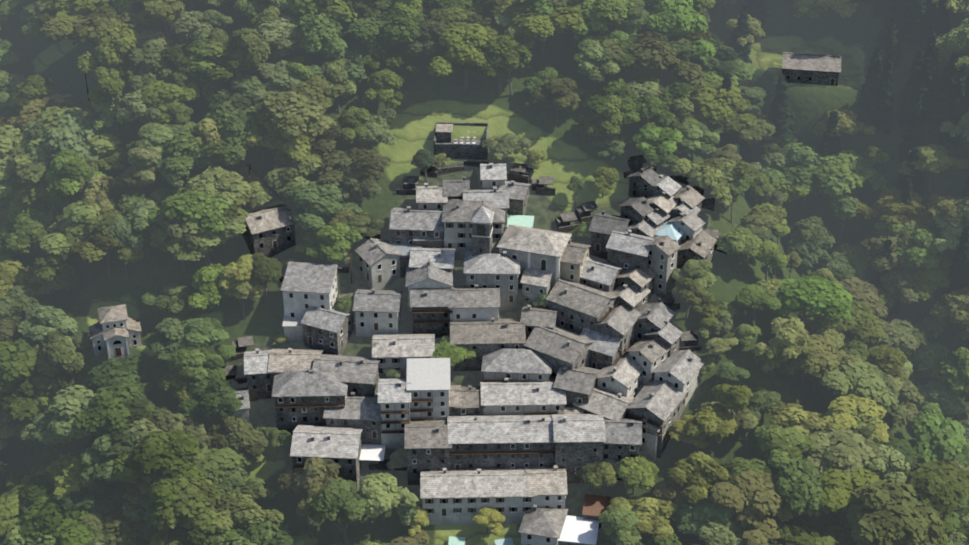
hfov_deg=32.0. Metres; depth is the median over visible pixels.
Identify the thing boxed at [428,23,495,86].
tree
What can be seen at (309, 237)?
tree
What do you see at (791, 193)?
tree
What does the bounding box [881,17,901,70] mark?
tree
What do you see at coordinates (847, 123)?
tree
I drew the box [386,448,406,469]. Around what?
tree
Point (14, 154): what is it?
tree
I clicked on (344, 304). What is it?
tree
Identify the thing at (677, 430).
tree
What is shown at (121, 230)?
tree
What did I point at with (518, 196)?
house
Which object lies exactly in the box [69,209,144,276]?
tree
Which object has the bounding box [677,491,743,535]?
tree
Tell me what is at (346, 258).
tree
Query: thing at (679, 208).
house
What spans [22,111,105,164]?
tree
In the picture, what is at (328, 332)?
house
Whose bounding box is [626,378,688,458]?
house
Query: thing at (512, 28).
tree
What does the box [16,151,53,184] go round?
tree
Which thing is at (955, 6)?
tree
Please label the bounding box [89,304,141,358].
chapel
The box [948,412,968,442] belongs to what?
tree
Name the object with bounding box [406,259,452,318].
house
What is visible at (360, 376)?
house
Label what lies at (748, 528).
tree
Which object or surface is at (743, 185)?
tree
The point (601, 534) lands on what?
tree
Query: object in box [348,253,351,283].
utility pole
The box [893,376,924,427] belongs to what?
tree
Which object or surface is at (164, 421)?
tree
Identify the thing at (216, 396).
tree
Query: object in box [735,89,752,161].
tree
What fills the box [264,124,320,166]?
tree
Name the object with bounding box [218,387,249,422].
house
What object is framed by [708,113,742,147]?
tree
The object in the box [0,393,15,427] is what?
tree
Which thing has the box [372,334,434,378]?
house
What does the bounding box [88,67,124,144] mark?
tree
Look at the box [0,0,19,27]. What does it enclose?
tree
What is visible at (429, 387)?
house
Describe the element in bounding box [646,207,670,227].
house
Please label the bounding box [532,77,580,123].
tree
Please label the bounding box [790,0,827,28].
tree
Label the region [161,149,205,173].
tree
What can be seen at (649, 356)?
house
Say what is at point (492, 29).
tree
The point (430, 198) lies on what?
house
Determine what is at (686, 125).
tree
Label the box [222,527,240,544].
tree
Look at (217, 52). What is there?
tree
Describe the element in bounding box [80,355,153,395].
tree
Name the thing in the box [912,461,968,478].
tree
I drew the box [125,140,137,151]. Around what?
tree
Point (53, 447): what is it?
tree
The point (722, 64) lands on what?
tree
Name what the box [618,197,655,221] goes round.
house
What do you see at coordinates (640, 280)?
house
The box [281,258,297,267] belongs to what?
tree
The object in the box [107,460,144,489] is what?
tree
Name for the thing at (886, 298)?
tree
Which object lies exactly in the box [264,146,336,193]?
tree
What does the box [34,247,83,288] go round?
tree
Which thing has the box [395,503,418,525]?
tree
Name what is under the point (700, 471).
tree
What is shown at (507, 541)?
canopy
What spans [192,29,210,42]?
tree
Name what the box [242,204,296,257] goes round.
house
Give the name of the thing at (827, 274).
tree
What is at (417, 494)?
tree
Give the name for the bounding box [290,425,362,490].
house
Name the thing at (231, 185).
tree
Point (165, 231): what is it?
tree
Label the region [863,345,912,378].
tree
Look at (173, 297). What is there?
tree
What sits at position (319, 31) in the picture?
tree
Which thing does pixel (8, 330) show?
tree
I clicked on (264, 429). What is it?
tree
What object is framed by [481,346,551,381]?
house
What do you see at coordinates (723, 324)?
tree
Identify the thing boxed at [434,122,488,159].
cemetery walls
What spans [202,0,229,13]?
tree
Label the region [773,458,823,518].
tree
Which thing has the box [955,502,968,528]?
tree
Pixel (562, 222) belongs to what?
terrace walls
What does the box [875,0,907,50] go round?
tree
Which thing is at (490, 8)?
tree
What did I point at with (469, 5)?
tree
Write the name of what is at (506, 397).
house
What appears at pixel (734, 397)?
tree
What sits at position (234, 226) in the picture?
tree
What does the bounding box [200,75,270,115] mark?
tree
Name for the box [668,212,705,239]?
house
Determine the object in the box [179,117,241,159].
tree
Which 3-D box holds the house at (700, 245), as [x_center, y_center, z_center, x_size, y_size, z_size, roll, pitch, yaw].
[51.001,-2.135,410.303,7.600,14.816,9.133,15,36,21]
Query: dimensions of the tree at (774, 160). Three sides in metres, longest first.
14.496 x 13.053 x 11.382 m
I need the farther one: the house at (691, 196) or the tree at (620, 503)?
the house at (691, 196)
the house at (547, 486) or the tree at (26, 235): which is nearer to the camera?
the house at (547, 486)
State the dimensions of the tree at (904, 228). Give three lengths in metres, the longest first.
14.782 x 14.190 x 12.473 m
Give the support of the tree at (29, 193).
on the terrain ground
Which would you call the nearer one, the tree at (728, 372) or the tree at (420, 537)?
the tree at (420, 537)
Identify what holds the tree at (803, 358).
on the terrain ground
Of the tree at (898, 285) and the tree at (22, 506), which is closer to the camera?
the tree at (22, 506)
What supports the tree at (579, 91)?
on the terrain ground
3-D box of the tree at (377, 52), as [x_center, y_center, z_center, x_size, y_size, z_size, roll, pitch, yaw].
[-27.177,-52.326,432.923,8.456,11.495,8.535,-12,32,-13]
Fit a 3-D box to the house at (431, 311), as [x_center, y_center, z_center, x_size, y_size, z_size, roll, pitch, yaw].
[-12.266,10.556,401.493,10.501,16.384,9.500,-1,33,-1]
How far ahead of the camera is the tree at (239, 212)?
407.50 m
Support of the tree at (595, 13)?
on the terrain ground
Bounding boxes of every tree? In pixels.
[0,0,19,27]
[0,39,19,69]
[0,70,12,114]
[0,95,77,132]
[0,125,33,171]
[0,168,22,200]
[0,237,35,269]
[0,258,29,299]
[0,284,48,323]
[0,318,26,342]
[0,338,55,423]
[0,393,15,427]
[0,412,42,443]
[0,457,10,491]
[0,473,14,496]
[0,484,28,542]
[0,525,36,544]
[4,215,48,264]
[5,203,52,232]
[5,480,96,544]
[6,74,25,106]
[6,463,54,490]
[9,171,86,206]
[9,197,65,246]
[11,337,64,390]
[12,0,34,22]
[13,74,58,109]
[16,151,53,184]
[17,305,92,349]
[19,0,48,38]
[19,480,56,513]
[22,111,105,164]
[23,101,120,154]
[23,265,77,297]
[30,520,60,544]
[31,331,85,391]
[31,385,97,452]
[33,390,56,412]
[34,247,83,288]
[36,0,136,26]
[40,93,71,106]
[40,199,118,254]
[41,1,143,46]
[41,432,72,457]
[45,149,105,201]
[47,217,67,233]
[47,452,101,499]
[55,481,126,516]
[57,158,106,202]
[64,522,99,544]
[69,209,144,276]
[73,0,135,13]
[73,383,155,455]
[76,174,125,213]
[77,22,140,91]
[77,431,135,498]
[79,502,163,544]
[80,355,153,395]
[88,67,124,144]
[90,380,172,445]
[91,97,125,134]
[91,531,118,544]
[96,147,129,170]
[96,187,172,243]
[107,219,144,278]
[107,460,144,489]
[113,429,204,507]
[114,88,161,125]
[120,163,146,191]
[122,494,218,528]
[123,199,155,256]
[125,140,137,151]
[125,410,208,482]
[126,41,177,89]
[127,147,162,196]
[130,29,175,61]
[135,123,187,158]
[137,0,157,30]
[138,0,184,37]
[140,80,199,124]
[141,315,211,360]
[142,0,195,30]
[142,283,198,314]
[143,74,171,84]
[143,229,151,242]
[147,190,228,235]
[147,527,183,544]
[148,213,210,271]
[150,214,245,265]
[151,473,223,533]
[155,157,195,195]
[158,369,200,401]
[160,47,232,86]
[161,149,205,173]
[165,103,192,124]
[165,121,248,180]
[167,346,223,394]
[168,11,224,41]
[173,176,256,229]
[175,317,228,367]
[178,368,242,419]
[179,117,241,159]
[180,39,251,82]
[182,526,220,544]
[183,166,272,207]
[187,263,236,309]
[188,444,253,498]
[191,462,241,486]
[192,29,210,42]
[197,88,217,103]
[199,10,232,29]
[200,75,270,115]
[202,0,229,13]
[204,101,249,131]
[205,412,268,466]
[206,28,228,41]
[214,344,235,365]
[215,466,264,494]
[215,481,284,534]
[216,520,294,544]
[217,109,268,164]
[217,254,265,300]
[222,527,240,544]
[225,27,280,75]
[232,282,259,318]
[234,0,285,26]
[237,167,279,189]
[240,121,272,163]
[249,252,282,297]
[251,424,277,440]
[252,60,310,100]
[253,454,264,464]
[253,487,276,502]
[254,15,305,59]
[255,5,290,27]
[255,90,336,138]
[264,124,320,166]
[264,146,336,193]
[270,0,287,12]
[270,429,281,453]
[271,333,286,344]
[277,457,340,498]
[278,430,292,452]
[281,56,305,68]
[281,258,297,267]
[281,532,317,544]
[282,180,362,229]
[285,0,373,24]
[288,74,344,113]
[289,63,314,89]
[294,230,319,251]
[296,14,347,58]
[296,496,322,538]
[303,222,361,261]
[309,46,372,84]
[310,477,365,544]
[311,114,358,153]
[317,143,391,189]
[325,59,355,113]
[327,207,358,225]
[330,251,349,264]
[333,295,354,314]
[334,106,370,148]
[335,108,396,149]
[338,169,381,202]
[339,2,444,53]
[342,0,380,18]
[347,213,387,243]
[353,0,395,17]
[356,11,406,47]
[356,472,418,528]
[363,44,395,72]
[363,47,420,73]
[363,541,388,544]
[364,69,403,108]
[382,367,400,378]
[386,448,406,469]
[386,529,441,544]
[390,0,423,20]
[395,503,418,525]
[406,506,428,536]
[407,19,447,75]
[410,0,478,23]
[411,149,436,182]
[414,489,422,506]
[422,0,481,13]
[424,5,482,26]
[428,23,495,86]
[431,336,475,374]
[434,153,450,165]
[453,16,527,72]
[464,35,531,93]
[470,166,479,189]
[471,507,504,534]
[479,0,512,21]
[480,133,531,161]
[486,14,514,27]
[498,49,530,96]
[499,0,592,53]
[502,0,520,6]
[504,22,534,48]
[513,289,529,305]
[515,0,585,40]
[523,76,543,101]
[527,149,547,169]
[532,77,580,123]
[532,294,547,307]
[536,67,562,84]
[546,0,566,7]
[557,30,590,51]
[564,2,623,39]
[566,176,584,204]
[569,0,636,34]
[571,115,596,142]
[571,221,592,243]
[572,81,587,95]
[573,15,648,53]
[573,39,619,90]
[576,461,606,491]
[580,74,659,126]
[584,95,631,136]
[587,462,617,495]
[589,29,696,75]
[591,134,626,159]
[591,167,618,197]
[597,527,610,540]
[598,29,711,88]
[598,496,632,518]
[598,509,642,544]
[602,40,647,77]
[604,458,616,465]
[605,480,621,490]
[613,456,658,494]
[617,82,689,130]
[619,0,649,27]
[627,80,666,123]
[627,496,681,539]
[632,76,693,127]
[632,121,683,167]
[635,541,646,544]
[639,532,696,544]
[643,0,658,14]
[644,112,693,133]
[645,0,716,70]
[647,0,707,12]
[649,480,683,505]
[650,152,678,169]
[667,415,708,448]
[667,451,741,502]
[668,34,738,80]
[669,157,755,205]
[670,501,693,534]
[671,258,716,288]
[672,123,719,160]
[672,277,712,319]
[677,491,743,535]
[679,68,736,110]
[685,114,721,141]
[685,403,737,449]
[686,83,756,131]
[693,5,710,23]
[693,300,726,325]
[693,321,713,338]
[695,517,745,544]
[699,354,715,373]
[699,401,734,413]
[704,291,713,301]
[705,0,714,8]
[706,337,738,363]
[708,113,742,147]
[708,467,796,544]
[709,56,756,87]
[709,178,749,210]
[710,144,741,161]
[711,300,725,309]
[711,384,753,415]
[712,302,736,318]
[712,315,733,337]
[713,72,740,160]
[716,226,762,264]
[716,361,749,384]
[722,457,774,478]
[725,14,765,45]
[726,182,741,223]
[727,5,751,62]
[732,212,782,230]
[732,407,759,442]
[734,284,780,319]
[734,324,760,346]
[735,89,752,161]
[736,112,797,152]
[737,86,765,114]
[741,171,754,197]
[742,525,770,544]
[744,0,767,29]
[744,203,789,235]
[746,390,784,423]
[747,227,771,241]
[748,172,775,196]
[750,170,810,218]
[751,150,788,172]
[752,345,796,376]
[754,317,809,371]
[754,424,815,468]
[755,240,786,279]
[755,279,786,312]
[756,275,852,328]
[760,190,783,206]
[761,74,799,150]
[761,143,847,206]
[761,403,827,434]
[766,513,822,544]
[772,225,790,244]
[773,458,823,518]
[777,334,859,391]
[785,236,832,271]
[786,251,801,278]
[786,515,852,544]
[788,216,835,248]
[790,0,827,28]
[794,348,815,383]
[798,310,816,323]
[802,426,879,506]
[807,313,846,334]
[809,328,844,347]
[810,133,831,198]
[811,268,842,286]
[812,109,875,148]
[814,0,859,25]
[814,150,886,195]
[814,466,880,513]
[815,256,867,282]
[817,110,842,158]
[817,359,894,428]
[823,394,889,444]
[829,195,868,244]
[830,243,876,273]
[835,340,869,360]
[837,478,943,544]
[839,276,887,317]
[840,300,884,342]
[843,318,927,356]
[848,188,856,195]
[851,421,894,450]
[851,479,905,544]
[855,186,935,226]
[859,540,895,544]
[860,226,943,272]
[862,444,910,482]
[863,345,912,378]
[864,146,889,186]
[864,344,907,378]
[868,344,911,373]
[869,52,894,135]
[870,239,900,315]
[871,373,907,427]
[874,216,929,236]
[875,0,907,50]
[876,288,895,318]
[876,441,916,479]
[880,270,918,318]
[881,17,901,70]
[883,378,902,388]
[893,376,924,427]
[894,43,936,133]
[894,148,925,203]
[895,228,954,269]
[895,438,919,476]
[896,318,927,345]
[898,144,968,192]
[900,178,912,214]
[901,467,957,544]
[903,0,936,24]
[903,264,950,302]
[907,355,931,381]
[907,458,968,516]
[908,439,914,447]
[911,403,968,466]
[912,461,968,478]
[913,317,946,341]
[913,342,949,378]
[914,381,968,417]
[920,0,951,51]
[923,447,956,463]
[927,193,962,222]
[928,65,966,148]
[929,287,968,347]
[931,0,968,24]
[932,217,968,251]
[935,17,968,71]
[935,346,968,417]
[937,44,960,60]
[939,108,968,140]
[941,226,968,294]
[941,531,967,544]
[944,197,968,228]
[944,491,968,534]
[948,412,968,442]
[948,540,968,544]
[950,71,968,83]
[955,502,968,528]
[956,521,968,539]
[957,70,968,131]
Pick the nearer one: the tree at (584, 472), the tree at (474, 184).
the tree at (584, 472)
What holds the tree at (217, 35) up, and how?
on the terrain ground
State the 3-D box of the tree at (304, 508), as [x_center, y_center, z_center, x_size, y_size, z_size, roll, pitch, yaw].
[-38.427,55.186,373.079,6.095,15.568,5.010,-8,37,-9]
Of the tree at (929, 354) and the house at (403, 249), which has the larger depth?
the tree at (929, 354)
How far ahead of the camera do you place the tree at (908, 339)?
421.37 m
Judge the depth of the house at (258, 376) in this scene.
390.14 m
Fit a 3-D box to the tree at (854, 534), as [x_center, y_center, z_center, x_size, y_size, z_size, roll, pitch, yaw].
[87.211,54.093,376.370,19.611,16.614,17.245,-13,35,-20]
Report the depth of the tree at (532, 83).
429.23 m
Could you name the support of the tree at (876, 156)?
on the terrain ground
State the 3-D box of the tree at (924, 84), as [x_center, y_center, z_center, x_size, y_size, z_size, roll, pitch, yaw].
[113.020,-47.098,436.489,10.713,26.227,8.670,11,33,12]
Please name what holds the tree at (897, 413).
on the terrain ground
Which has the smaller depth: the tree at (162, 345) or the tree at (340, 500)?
the tree at (340, 500)
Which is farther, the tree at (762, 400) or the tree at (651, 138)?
the tree at (651, 138)
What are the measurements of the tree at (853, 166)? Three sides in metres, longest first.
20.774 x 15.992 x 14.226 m
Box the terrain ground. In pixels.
[0,0,968,544]
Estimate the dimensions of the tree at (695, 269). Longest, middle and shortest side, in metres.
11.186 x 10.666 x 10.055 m
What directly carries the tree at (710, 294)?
on the terrain ground
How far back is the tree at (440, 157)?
420.47 m
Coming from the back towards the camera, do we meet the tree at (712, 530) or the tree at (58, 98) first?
the tree at (58, 98)
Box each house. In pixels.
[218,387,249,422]
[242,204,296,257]
[244,348,271,401]
[267,348,322,397]
[272,368,347,433]
[280,262,337,317]
[282,315,303,342]
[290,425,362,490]
[300,306,353,354]
[312,354,379,395]
[323,392,381,444]
[353,288,402,336]
[354,238,401,289]
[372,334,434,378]
[378,378,410,447]
[389,206,444,247]
[390,239,421,277]
[404,420,451,484]
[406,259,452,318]
[406,358,450,420]
[409,248,455,276]
[410,285,454,337]
[413,236,442,247]
[416,183,447,209]
[420,468,536,524]
[442,199,504,259]
[443,176,469,198]
[447,415,554,468]
[448,284,499,320]
[449,385,461,415]
[450,317,525,370]
[455,385,485,415]
[463,187,508,233]
[463,250,519,311]
[480,163,506,188]
[480,378,566,414]
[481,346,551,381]
[498,180,531,214]
[518,504,567,544]
[520,305,557,339]
[523,325,594,378]
[525,465,567,508]
[546,279,619,333]
[551,414,605,482]
[553,366,600,406]
[558,406,584,413]
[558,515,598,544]
[560,239,590,282]
[572,386,633,420]
[579,327,630,369]
[580,257,623,291]
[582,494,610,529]
[588,210,631,259]
[589,303,640,354]
[596,354,643,397]
[603,416,641,480]
[605,229,653,271]
[612,284,650,310]
[616,267,656,302]
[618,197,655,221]
[626,217,661,237]
[626,336,676,386]
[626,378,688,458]
[627,168,662,197]
[635,302,675,342]
[639,418,659,459]
[643,319,682,356]
[644,174,681,198]
[644,235,680,293]
[646,191,678,220]
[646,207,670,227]
[652,349,704,405]
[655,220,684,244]
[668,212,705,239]
[670,199,700,219]
[673,185,704,217]
[676,230,716,279]
[782,52,841,85]
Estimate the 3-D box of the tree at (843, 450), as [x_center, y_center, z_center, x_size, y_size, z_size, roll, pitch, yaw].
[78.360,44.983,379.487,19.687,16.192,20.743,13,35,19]
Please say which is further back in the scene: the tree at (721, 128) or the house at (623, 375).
the tree at (721, 128)
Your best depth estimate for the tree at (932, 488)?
373.79 m
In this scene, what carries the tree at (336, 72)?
on the terrain ground
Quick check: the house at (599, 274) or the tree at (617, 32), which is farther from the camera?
the tree at (617, 32)
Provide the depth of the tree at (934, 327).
429.90 m
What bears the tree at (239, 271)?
on the terrain ground
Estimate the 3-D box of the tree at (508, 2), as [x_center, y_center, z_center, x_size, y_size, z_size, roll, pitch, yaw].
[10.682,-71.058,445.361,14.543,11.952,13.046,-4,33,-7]
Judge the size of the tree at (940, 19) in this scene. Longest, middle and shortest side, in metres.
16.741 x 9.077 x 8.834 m
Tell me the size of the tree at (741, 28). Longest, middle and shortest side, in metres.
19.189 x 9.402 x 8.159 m
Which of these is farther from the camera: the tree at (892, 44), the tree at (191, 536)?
the tree at (892, 44)
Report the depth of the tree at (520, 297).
401.28 m
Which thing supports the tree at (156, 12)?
on the terrain ground
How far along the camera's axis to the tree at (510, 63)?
424.27 m
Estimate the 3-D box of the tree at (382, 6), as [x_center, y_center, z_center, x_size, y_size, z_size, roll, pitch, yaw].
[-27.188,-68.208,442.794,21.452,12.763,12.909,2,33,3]
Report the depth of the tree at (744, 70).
452.84 m
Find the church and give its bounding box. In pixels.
[492,224,571,307]
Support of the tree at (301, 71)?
on the terrain ground
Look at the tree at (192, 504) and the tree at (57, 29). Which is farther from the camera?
the tree at (57, 29)
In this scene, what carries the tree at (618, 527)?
on the terrain ground
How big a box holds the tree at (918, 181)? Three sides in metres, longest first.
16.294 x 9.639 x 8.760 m
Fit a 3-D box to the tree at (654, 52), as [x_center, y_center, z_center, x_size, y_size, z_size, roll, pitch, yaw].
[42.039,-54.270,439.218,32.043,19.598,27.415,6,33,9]
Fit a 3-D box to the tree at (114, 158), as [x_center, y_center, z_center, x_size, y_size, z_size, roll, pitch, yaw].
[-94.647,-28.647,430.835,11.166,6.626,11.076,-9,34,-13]
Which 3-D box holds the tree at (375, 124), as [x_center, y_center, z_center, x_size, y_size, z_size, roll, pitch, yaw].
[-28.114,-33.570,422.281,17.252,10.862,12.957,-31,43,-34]
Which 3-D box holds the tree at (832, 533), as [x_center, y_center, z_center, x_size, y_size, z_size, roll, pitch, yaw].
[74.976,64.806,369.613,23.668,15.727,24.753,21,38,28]
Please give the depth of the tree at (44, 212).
425.25 m
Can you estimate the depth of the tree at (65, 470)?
380.75 m
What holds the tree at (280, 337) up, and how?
on the terrain ground
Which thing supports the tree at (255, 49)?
on the terrain ground
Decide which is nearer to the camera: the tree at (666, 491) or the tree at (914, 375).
the tree at (666, 491)
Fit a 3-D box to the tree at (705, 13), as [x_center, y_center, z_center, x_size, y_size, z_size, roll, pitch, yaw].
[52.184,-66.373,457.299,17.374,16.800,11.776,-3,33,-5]
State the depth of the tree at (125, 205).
413.30 m
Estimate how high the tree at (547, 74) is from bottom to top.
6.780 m
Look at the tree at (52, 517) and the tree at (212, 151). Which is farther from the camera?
the tree at (212, 151)
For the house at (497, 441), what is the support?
on the terrain ground
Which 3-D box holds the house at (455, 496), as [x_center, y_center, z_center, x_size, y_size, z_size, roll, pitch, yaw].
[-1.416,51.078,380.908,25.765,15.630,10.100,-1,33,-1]
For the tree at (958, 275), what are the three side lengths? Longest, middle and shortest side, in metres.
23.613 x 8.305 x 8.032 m
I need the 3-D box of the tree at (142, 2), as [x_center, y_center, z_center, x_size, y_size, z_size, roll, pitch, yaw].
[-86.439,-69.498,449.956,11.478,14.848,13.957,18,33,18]
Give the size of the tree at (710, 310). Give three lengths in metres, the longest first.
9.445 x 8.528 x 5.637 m
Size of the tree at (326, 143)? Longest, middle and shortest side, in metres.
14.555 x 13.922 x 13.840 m
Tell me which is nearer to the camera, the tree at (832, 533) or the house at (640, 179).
the tree at (832, 533)
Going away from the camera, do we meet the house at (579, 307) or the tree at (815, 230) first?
the house at (579, 307)
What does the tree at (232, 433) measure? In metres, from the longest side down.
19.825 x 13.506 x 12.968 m
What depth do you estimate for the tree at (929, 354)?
426.51 m
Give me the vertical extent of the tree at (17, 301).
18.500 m
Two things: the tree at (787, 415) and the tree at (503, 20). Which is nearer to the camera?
the tree at (787, 415)
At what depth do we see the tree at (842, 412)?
384.60 m
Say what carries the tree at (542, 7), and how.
on the terrain ground
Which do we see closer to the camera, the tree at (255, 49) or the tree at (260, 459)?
the tree at (260, 459)
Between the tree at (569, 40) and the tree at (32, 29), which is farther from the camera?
the tree at (32, 29)
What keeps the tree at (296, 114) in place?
on the terrain ground
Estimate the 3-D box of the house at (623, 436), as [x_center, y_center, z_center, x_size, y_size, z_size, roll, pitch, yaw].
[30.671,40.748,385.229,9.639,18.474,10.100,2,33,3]
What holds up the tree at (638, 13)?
on the terrain ground
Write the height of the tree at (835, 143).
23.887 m
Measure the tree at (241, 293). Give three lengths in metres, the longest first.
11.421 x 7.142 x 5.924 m
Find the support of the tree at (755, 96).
on the terrain ground
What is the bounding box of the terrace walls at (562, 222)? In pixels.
[221,155,726,470]
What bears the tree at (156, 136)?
on the terrain ground
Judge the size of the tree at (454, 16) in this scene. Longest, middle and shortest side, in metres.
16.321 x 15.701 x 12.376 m
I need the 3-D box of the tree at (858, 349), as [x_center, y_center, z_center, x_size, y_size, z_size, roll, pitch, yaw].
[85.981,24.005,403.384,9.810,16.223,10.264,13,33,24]
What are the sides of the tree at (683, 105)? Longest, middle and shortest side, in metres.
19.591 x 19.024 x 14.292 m
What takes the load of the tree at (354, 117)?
on the terrain ground
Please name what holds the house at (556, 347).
on the terrain ground
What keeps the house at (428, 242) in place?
on the terrain ground
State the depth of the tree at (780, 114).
446.04 m
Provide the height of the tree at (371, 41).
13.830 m
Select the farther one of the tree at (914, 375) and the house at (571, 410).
the tree at (914, 375)
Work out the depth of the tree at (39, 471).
390.73 m
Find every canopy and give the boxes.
[359,444,385,469]
[448,536,465,544]
[494,538,513,544]
[504,214,533,227]
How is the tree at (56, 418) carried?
on the terrain ground
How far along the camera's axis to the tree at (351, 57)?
427.69 m
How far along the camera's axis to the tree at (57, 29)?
442.97 m
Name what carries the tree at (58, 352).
on the terrain ground
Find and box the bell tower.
[470,200,494,255]
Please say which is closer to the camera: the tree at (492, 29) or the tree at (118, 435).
the tree at (118, 435)
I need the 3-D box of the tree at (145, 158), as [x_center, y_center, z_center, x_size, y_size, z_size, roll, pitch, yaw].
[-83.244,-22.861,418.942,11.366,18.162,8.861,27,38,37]
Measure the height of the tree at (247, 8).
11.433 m
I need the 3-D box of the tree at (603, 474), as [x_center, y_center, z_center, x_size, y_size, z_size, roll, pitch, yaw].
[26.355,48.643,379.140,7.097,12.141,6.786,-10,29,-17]
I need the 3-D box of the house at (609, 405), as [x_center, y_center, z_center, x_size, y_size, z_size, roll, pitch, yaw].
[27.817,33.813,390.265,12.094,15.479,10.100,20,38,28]
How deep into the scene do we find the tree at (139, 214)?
408.76 m
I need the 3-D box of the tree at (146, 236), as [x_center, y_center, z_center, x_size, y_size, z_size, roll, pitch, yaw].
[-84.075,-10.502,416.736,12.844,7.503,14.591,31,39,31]
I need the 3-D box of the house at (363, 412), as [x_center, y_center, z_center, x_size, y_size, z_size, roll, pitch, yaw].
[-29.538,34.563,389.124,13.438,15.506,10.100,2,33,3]
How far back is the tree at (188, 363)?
386.19 m
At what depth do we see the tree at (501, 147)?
419.36 m
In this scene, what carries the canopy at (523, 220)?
on the terrain ground
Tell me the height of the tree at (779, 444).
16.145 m
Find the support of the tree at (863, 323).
on the terrain ground
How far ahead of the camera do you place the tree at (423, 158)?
415.73 m
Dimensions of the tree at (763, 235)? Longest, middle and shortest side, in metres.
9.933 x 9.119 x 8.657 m
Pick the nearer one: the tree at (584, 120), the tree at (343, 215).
the tree at (343, 215)
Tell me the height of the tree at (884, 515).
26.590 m
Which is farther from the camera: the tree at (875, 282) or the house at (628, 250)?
the tree at (875, 282)
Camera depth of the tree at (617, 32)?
436.39 m
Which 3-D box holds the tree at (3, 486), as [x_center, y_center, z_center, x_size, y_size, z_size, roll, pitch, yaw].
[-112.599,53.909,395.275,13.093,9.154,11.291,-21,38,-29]
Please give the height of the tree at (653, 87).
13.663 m
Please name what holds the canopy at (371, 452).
on the terrain ground
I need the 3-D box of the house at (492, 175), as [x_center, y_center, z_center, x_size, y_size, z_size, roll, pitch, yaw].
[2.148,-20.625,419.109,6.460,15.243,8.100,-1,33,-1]
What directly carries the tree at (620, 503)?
on the terrain ground
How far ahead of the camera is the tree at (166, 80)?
430.88 m
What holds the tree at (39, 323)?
on the terrain ground
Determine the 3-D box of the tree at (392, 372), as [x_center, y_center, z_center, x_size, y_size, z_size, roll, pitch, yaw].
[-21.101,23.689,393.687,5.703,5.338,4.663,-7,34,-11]
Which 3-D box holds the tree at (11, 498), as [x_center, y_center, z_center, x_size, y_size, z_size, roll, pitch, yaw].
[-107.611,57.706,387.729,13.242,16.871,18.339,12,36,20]
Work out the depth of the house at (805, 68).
450.67 m
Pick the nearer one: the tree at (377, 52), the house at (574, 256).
the house at (574, 256)
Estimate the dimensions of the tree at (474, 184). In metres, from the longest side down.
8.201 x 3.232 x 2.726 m
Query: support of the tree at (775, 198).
on the terrain ground
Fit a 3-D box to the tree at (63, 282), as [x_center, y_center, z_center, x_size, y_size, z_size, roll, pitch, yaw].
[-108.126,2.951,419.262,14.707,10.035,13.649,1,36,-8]
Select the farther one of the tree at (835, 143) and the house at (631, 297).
the tree at (835, 143)
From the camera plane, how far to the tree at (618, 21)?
434.43 m
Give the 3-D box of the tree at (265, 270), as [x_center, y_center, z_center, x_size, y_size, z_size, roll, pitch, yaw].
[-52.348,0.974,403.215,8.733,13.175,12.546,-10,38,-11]
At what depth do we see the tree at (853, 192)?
445.01 m
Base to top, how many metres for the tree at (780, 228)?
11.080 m
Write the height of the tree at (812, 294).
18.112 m
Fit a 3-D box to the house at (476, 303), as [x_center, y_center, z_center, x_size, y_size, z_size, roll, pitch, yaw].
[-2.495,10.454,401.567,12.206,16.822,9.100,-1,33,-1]
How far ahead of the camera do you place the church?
400.51 m
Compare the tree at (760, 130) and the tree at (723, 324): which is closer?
the tree at (723, 324)
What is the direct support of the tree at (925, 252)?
on the terrain ground
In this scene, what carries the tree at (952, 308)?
on the terrain ground
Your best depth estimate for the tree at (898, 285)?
429.55 m
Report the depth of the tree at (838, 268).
433.34 m
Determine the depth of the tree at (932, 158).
432.27 m
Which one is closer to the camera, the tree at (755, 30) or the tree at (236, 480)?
the tree at (236, 480)
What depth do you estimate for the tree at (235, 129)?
414.64 m
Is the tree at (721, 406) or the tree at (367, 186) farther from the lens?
the tree at (367, 186)
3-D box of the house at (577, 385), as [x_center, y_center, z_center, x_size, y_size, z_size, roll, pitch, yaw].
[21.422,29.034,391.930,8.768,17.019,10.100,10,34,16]
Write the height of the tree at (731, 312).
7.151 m
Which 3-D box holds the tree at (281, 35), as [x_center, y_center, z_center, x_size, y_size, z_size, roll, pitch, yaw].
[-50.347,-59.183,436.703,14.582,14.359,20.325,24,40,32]
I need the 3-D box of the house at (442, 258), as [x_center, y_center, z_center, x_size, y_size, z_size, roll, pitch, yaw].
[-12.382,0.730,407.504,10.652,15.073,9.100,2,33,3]
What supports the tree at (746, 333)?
on the terrain ground
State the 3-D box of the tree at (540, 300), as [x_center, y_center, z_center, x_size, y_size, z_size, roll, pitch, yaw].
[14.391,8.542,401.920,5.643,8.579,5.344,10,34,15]
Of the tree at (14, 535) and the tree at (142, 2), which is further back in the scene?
the tree at (142, 2)
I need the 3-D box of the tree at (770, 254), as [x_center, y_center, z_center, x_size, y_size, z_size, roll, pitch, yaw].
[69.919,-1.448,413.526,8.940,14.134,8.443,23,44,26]
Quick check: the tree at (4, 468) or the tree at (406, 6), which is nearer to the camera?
the tree at (4, 468)
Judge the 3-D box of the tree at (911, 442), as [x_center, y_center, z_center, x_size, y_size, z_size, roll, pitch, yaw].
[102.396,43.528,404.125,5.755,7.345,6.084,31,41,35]
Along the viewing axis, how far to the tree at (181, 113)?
423.91 m
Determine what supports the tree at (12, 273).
on the terrain ground
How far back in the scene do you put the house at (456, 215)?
406.09 m
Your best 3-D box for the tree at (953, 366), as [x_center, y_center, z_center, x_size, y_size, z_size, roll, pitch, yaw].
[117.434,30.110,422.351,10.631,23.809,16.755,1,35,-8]
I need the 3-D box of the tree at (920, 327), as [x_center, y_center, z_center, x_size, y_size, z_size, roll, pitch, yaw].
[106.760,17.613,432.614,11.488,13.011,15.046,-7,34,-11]
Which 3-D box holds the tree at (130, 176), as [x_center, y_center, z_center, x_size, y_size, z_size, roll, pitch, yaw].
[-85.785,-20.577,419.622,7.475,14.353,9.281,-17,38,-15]

